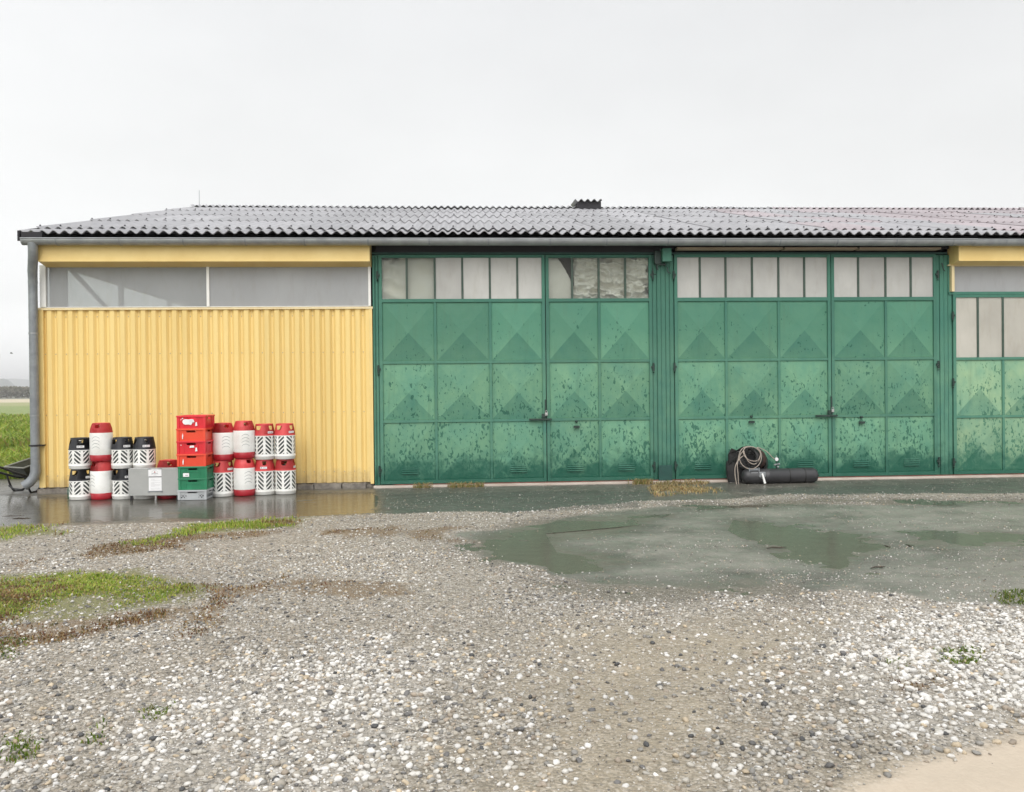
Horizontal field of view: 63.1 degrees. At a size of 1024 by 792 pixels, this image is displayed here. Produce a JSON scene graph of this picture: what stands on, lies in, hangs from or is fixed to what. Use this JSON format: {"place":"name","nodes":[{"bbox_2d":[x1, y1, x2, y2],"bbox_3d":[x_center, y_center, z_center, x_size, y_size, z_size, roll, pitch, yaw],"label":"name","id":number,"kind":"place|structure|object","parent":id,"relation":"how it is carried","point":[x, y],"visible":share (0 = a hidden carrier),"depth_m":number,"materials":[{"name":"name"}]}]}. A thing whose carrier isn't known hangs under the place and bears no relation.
{"place":"outdoors","nodes":[
{"label":"outdoors","id":0,"kind":"place"},
{"bbox_2d":[0,379,23,395],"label":"knoll","id":1,"kind":"structure","parent":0,"point":[5,382],"depth_m":2085.31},
{"bbox_2d":[7,379,28,386],"bbox_3d":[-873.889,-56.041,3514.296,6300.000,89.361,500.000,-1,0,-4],"label":"hills","id":2,"kind":"structure","parent":0,"point":[20,382],"depth_m":3332.82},
{"bbox_2d":[0,520,68,540],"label":"grass","id":3,"kind":"structure","parent":0,"point":[10,530],"depth_m":8.74,"materials":[{"name":"green plant"}]},
{"bbox_2d":[119,514,301,545],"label":"grass","id":4,"kind":"structure","parent":0,"point":[231,525],"depth_m":8.81,"materials":[{"name":"green plant"}]},
{"bbox_2d":[0,397,1023,791],"bbox_3d":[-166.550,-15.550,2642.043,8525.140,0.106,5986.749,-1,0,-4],"label":"ground","id":5,"kind":"structure","parent":0,"point":[436,667],"depth_m":4.63,"materials":[{"name":"stone"}]},
{"bbox_2d":[0,412,29,478],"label":"meadow grass","id":6,"kind":"structure","parent":5,"relation":"on","point":[14,437],"depth_m":22.73,"materials":[{"name":"green plant"}]},
{"bbox_2d":[0,386,29,397],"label":"hedgerow","id":7,"kind":"object","parent":5,"relation":"on","point":[13,391],"visible":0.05,"depth_m":439.10,"materials":[{"name":"grey plant"}]},
{"bbox_2d":[0,636,31,658],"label":"grass tuft","id":8,"kind":"object","parent":5,"relation":"on","point":[22,639],"visible":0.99,"depth_m":4.77,"materials":[{"name":"green plant"}]},
{"bbox_2d":[0,458,39,492],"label":"wheelbarrow","id":9,"kind":"object","parent":5,"relation":"on","point":[20,469],"visible":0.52,"depth_m":12.44,"materials":[{"name":"metal"}]},
{"bbox_2d":[0,730,43,763],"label":"grass tuft","id":10,"kind":"object","parent":5,"relation":"on","point":[25,745],"visible":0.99,"depth_m":3.38,"materials":[{"name":"green plant"}]},
{"bbox_2d":[0,603,175,652],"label":"dead weeds","id":11,"kind":"object","parent":5,"relation":"on","point":[134,618],"visible":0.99,"depth_m":5.16,"materials":[{"name":"brown plant"}]},
{"bbox_2d":[80,715,111,744],"bbox_3d":[-1.764,1.425,3.538,0.119,0.032,0.323,-1,0,-22],"label":"grass tuft","id":12,"kind":"object","parent":5,"relation":"on","point":[92,735],"visible":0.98,"depth_m":3.48,"materials":[{"name":"green plant"}]},
{"bbox_2d":[0,569,204,619],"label":"grass","id":13,"kind":"structure","parent":5,"relation":"on","point":[82,580],"depth_m":6.03,"materials":[{"name":"green plant"}]},
{"bbox_2d":[137,700,175,720],"bbox_3d":[-1.621,1.428,3.772,0.165,0.029,0.234,-1,0,-4],"label":"grass tuft","id":14,"kind":"object","parent":5,"relation":"on","point":[154,717],"visible":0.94,"depth_m":3.76,"materials":[{"name":"green plant"}]},
{"bbox_2d":[157,459,176,498],"bbox_3d":[-4.806,1.158,11.647,0.297,0.532,0.298,-1,0,-32],"label":"gas bottle","id":15,"kind":"object","parent":5,"relation":"on","point":[168,463],"visible":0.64,"depth_m":11.54,"materials":[{"name":"plastic"}]},
{"bbox_2d":[80,529,279,558],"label":"dead weeds","id":16,"kind":"object","parent":5,"relation":"on","point":[121,550],"visible":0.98,"depth_m":7.86,"materials":[{"name":"brown plant"}]},
{"bbox_2d":[0,493,359,517],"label":"puddle","id":17,"kind":"object","parent":5,"relation":"on","point":[19,498],"visible":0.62,"depth_m":11.41,"materials":[{"name":"liquid"}]},
{"bbox_2d":[69,468,90,499],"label":"gas bottle","id":18,"kind":"object","parent":17,"relation":"on","point":[79,484],"visible":0.76,"depth_m":11.50,"materials":[{"name":"white plastic"}]},
{"bbox_2d":[68,437,91,468],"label":"gas bottle","id":19,"kind":"object","parent":18,"relation":"on","point":[79,453],"visible":0.85,"depth_m":11.50,"materials":[{"name":"white plastic"}]},
{"bbox_2d":[90,461,112,499],"bbox_3d":[-5.716,1.167,11.612,0.297,0.532,0.298,0,0,25],"label":"gas bottle","id":20,"kind":"object","parent":17,"relation":"on","point":[101,481],"visible":0.88,"depth_m":11.49,"materials":[{"name":"plastic"}]},
{"bbox_2d":[89,423,112,461],"bbox_3d":[-5.719,0.639,11.603,0.297,0.532,0.298,-1,0,-4],"label":"gas bottle","id":21,"kind":"object","parent":20,"relation":"on","point":[100,438],"visible":1,"depth_m":11.48,"materials":[{"name":"plastic"}]},
{"bbox_2d":[111,468,129,499],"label":"gas bottle","id":22,"kind":"object","parent":17,"relation":"on","point":[119,479],"visible":0.7,"depth_m":11.50,"materials":[{"name":"white plastic"}]},
{"bbox_2d":[111,437,132,468],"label":"gas bottle","id":23,"kind":"object","parent":22,"relation":"on","point":[122,452],"visible":0.94,"depth_m":11.51,"materials":[{"name":"white plastic"}]},
{"bbox_2d":[133,496,154,498],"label":"gas bottle","id":24,"kind":"object","parent":17,"relation":"on","point":[143,497],"visible":0.08,"depth_m":11.51,"materials":[{"name":"white plastic"}]},
{"bbox_2d":[133,436,155,467],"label":"gas bottle","id":25,"kind":"object","parent":24,"relation":"on","point":[144,452],"visible":0.98,"depth_m":11.51,"materials":[{"name":"white plastic"}]},
{"bbox_2d":[128,467,177,500],"bbox_3d":[-4.901,1.206,11.425,0.672,0.440,0.112,-1,0,-3],"label":"metal cabinet","id":26,"kind":"object","parent":17,"relation":"on","point":[155,482],"visible":0.93,"depth_m":11.38,"materials":[{"name":"grey metal"}]},
{"bbox_2d":[177,487,213,499],"bbox_3d":[-4.379,1.350,11.574,0.395,0.139,0.440,-1,0,-4],"label":"crate","id":27,"kind":"object","parent":17,"relation":"on","point":[195,494],"visible":0.82,"depth_m":11.37,"materials":[{"name":"grey plastic"}]},
{"bbox_2d":[178,476,213,489],"bbox_3d":[-4.369,1.201,11.579,0.395,0.163,0.440,-1,0,-3],"label":"crate","id":28,"kind":"object","parent":27,"relation":"on","point":[195,483],"visible":0.72,"depth_m":11.38,"materials":[{"name":"green plastic"}]},
{"bbox_2d":[177,463,215,477],"bbox_3d":[-4.374,1.040,11.578,0.395,0.163,0.440,-1,0,-4],"label":"crate","id":29,"kind":"object","parent":28,"relation":"on","point":[195,471],"visible":0.91,"depth_m":11.38,"materials":[{"name":"green plastic"}]},
{"bbox_2d":[176,452,213,466],"bbox_3d":[-4.388,0.875,11.568,0.395,0.172,0.440,-1,0,-5],"label":"crate","id":30,"kind":"object","parent":29,"relation":"on","point":[206,459],"visible":0.88,"depth_m":11.37,"materials":[{"name":"orange plastic"}]},
{"bbox_2d":[176,439,212,453],"bbox_3d":[-4.385,0.701,11.567,0.395,0.179,0.440,-1,0,-3],"label":"crate","id":31,"kind":"object","parent":30,"relation":"on","point":[194,447],"visible":0.86,"depth_m":11.36,"materials":[{"name":"red plastic"}]},
{"bbox_2d":[176,427,212,440],"bbox_3d":[-4.393,0.528,11.566,0.395,0.172,0.440,-1,0,-4],"label":"crate","id":32,"kind":"object","parent":31,"relation":"on","point":[199,434],"visible":0.82,"depth_m":11.37,"materials":[{"name":"orange plastic"}]},
{"bbox_2d":[176,414,214,428],"bbox_3d":[-4.387,0.354,11.564,0.395,0.179,0.440,-1,0,-4],"label":"crate","id":33,"kind":"object","parent":32,"relation":"on","point":[193,421],"visible":1,"depth_m":11.36,"materials":[{"name":"red plastic"}]},
{"bbox_2d":[213,460,233,496],"bbox_3d":[-4.093,1.162,11.807,0.301,0.507,0.301,-1,0,-24],"label":"gas bottle","id":34,"kind":"object","parent":17,"relation":"on","point":[223,478],"visible":0.94,"depth_m":11.68,"materials":[{"name":"white plastic"}]},
{"bbox_2d":[212,423,233,460],"bbox_3d":[-4.090,0.646,11.810,0.297,0.532,0.298,-1,1,-39],"label":"gas bottle","id":35,"kind":"object","parent":34,"relation":"on","point":[222,435],"visible":1,"depth_m":11.69,"materials":[{"name":"plastic"}]},
{"bbox_2d":[233,458,254,495],"bbox_3d":[-3.807,1.146,11.851,0.298,0.532,0.297,0,1,43],"label":"gas bottle","id":36,"kind":"object","parent":17,"relation":"on","point":[244,476],"visible":0.9,"depth_m":11.73,"materials":[{"name":"plastic"}]},
{"bbox_2d":[233,420,254,458],"bbox_3d":[-3.809,0.618,11.843,0.297,0.532,0.298,-1,0,-32],"label":"gas bottle","id":37,"kind":"object","parent":36,"relation":"on","point":[243,439],"visible":1,"depth_m":11.72,"materials":[{"name":"plastic"}]},
{"bbox_2d":[255,459,275,494],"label":"gas bottle","id":38,"kind":"object","parent":17,"relation":"on","point":[264,477],"visible":0.92,"depth_m":11.85,"materials":[{"name":"white plastic"}]},
{"bbox_2d":[254,423,274,459],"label":"gas bottle","id":39,"kind":"object","parent":38,"relation":"on","point":[264,442],"visible":0.95,"depth_m":11.84,"materials":[{"name":"white plastic"}]},
{"bbox_2d":[275,459,295,494],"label":"gas bottle","id":40,"kind":"object","parent":17,"relation":"on","point":[285,477],"visible":0.98,"depth_m":11.89,"materials":[{"name":"white plastic"}]},
{"bbox_2d":[274,423,295,458],"bbox_3d":[-3.271,0.649,11.995,0.301,0.507,0.301,-1,0,-18],"label":"gas bottle","id":41,"kind":"object","parent":40,"relation":"on","point":[284,439],"visible":1,"depth_m":11.88,"materials":[{"name":"white plastic"}]},
{"bbox_2d":[169,594,244,640],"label":"dead weeds","id":42,"kind":"object","parent":5,"relation":"on","point":[204,616],"visible":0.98,"depth_m":5.28,"materials":[{"name":"brown plant"}]},
{"bbox_2d":[192,573,288,599],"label":"dead weeds","id":43,"kind":"object","parent":5,"relation":"on","point":[228,585],"visible":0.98,"depth_m":6.12,"materials":[{"name":"brown plant"}]},
{"bbox_2d":[296,579,382,597],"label":"dead weeds","id":44,"kind":"object","parent":5,"relation":"on","point":[330,584],"visible":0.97,"depth_m":6.25,"materials":[{"name":"brown plant"}]},
{"bbox_2d":[323,526,377,534],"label":"dead weeds","id":45,"kind":"object","parent":5,"relation":"on","point":[349,531],"visible":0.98,"depth_m":8.54,"materials":[{"name":"brown plant"}]},
{"bbox_2d":[406,526,473,542],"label":"dead weeds","id":46,"kind":"object","parent":5,"relation":"on","point":[428,535],"visible":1,"depth_m":8.28,"materials":[{"name":"brown plant"}]},
{"bbox_2d":[17,199,1023,493],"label":"hangar","id":47,"kind":"structure","parent":5,"relation":"on","point":[587,341],"depth_m":12.78,"materials":[{"name":"yellow paint"}]},
{"bbox_2d":[376,255,551,483],"bbox_3d":[-0.727,-0.413,12.770,2.638,3.470,0.331,-1,0,-4],"label":"door leaf","id":48,"kind":"structure","parent":47,"relation":"in","point":[462,365],"depth_m":12.68,"materials":[{"name":"green paint"}]},
{"bbox_2d":[545,255,655,480],"bbox_3d":[1.357,-0.436,12.900,1.676,3.470,0.292,-1,0,-4],"label":"door leaf","id":49,"kind":"structure","parent":47,"relation":"in","point":[600,366],"depth_m":12.81,"materials":[{"name":"green paint"}]},
{"bbox_2d":[673,254,837,478],"bbox_3d":[3.777,-0.464,12.974,2.589,3.475,0.172,-1,0,-4],"label":"door leaf","id":50,"kind":"structure","parent":47,"relation":"in","point":[752,332],"depth_m":12.95,"materials":[{"name":"green paint"}]},
{"bbox_2d":[830,254,939,476],"bbox_3d":[5.867,-0.487,13.115,1.737,3.475,0.154,-1,0,-4],"label":"door leaf","id":51,"kind":"structure","parent":47,"relation":"in","point":[884,363],"depth_m":13.09,"materials":[{"name":"green paint"}]},
{"bbox_2d":[952,294,1023,473],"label":"door leaf","id":52,"kind":"structure","parent":47,"relation":"in","point":[988,329],"depth_m":13.20,"materials":[{"name":"green paint"}]},
{"bbox_2d":[450,513,672,573],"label":"puddle","id":53,"kind":"object","parent":5,"relation":"on","point":[537,548],"visible":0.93,"depth_m":7.70,"materials":[{"name":"liquid"}]},
{"bbox_2d":[544,584,750,595],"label":"puddle","id":54,"kind":"object","parent":5,"relation":"on","point":[744,593],"visible":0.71,"depth_m":5.99,"materials":[{"name":"liquid"}]},
{"bbox_2d":[726,446,767,482],"bbox_3d":[3.607,1.034,12.723,0.626,0.577,0.503,-1,0,-4],"label":"drum bag","id":55,"kind":"object","parent":5,"relation":"on","point":[752,453],"visible":0.68,"depth_m":12.69,"materials":[{"name":"black fabric"}]},
{"bbox_2d":[734,446,779,483],"bbox_3d":[3.690,1.034,12.517,0.720,0.572,0.076,-1,0,-9],"label":"hose","id":56,"kind":"object","parent":55,"relation":"on","point":[776,459],"visible":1,"depth_m":12.49,"materials":[{"name":"rubber"}]},
{"bbox_2d":[741,467,818,483],"bbox_3d":[4.064,1.198,12.578,1.200,0.250,0.295,-1,0,-4],"label":"tank","id":57,"kind":"object","parent":5,"relation":"on","point":[757,475],"visible":1,"depth_m":12.52,"materials":[{"name":"black paint"}]},
{"bbox_2d":[727,520,913,574],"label":"puddle","id":58,"kind":"object","parent":5,"relation":"on","point":[810,546],"visible":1,"depth_m":7.83,"materials":[{"name":"liquid"}]},
{"bbox_2d":[680,499,1020,509],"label":"puddle","id":59,"kind":"object","parent":5,"relation":"on","point":[920,501],"visible":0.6,"depth_m":10.33,"materials":[{"name":"liquid"}]},
{"bbox_2d":[885,655,910,668],"bbox_3d":[2.010,1.376,4.328,0.240,0.023,0.133,-1,1,-36],"label":"grass tuft","id":60,"kind":"object","parent":5,"relation":"on","point":[887,662],"visible":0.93,"depth_m":4.32,"materials":[{"name":"green plant"}]},
{"bbox_2d":[888,673,940,690],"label":"dead weeds","id":61,"kind":"object","parent":5,"relation":"on","point":[913,681],"visible":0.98,"depth_m":4.02,"materials":[{"name":"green plant"}]},
{"bbox_2d":[871,530,1023,546],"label":"puddle","id":62,"kind":"object","parent":5,"relation":"on","point":[961,539],"visible":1,"depth_m":7.99,"materials":[{"name":"liquid"}]},
{"bbox_2d":[933,645,986,664],"bbox_3d":[2.387,1.377,4.428,0.273,0.033,0.337,0,0,21],"label":"grass tuft","id":63,"kind":"object","parent":5,"relation":"on","point":[968,660],"visible":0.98,"depth_m":4.40,"materials":[{"name":"green plant"}]},
{"bbox_2d":[990,588,1023,604],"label":"grass tuft","id":64,"kind":"object","parent":5,"relation":"on","point":[1007,594],"visible":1,"depth_m":5.69,"materials":[{"name":"green plant"}]},
{"bbox_2d":[0,0,1023,379],"label":"sky","id":65,"kind":"structure","parent":0,"point":[109,108],"materials":[{"name":"white"}]},
{"bbox_2d":[413,478,653,487],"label":"dry grass","id":66,"kind":"structure","parent":0,"point":[638,482],"depth_m":12.51,"materials":[{"name":"brown plant"}]},
{"bbox_2d":[647,478,720,495],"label":"straw grass","id":67,"kind":"structure","parent":0,"point":[657,487],"depth_m":11.97,"materials":[{"name":"beige plant"}]}
]}

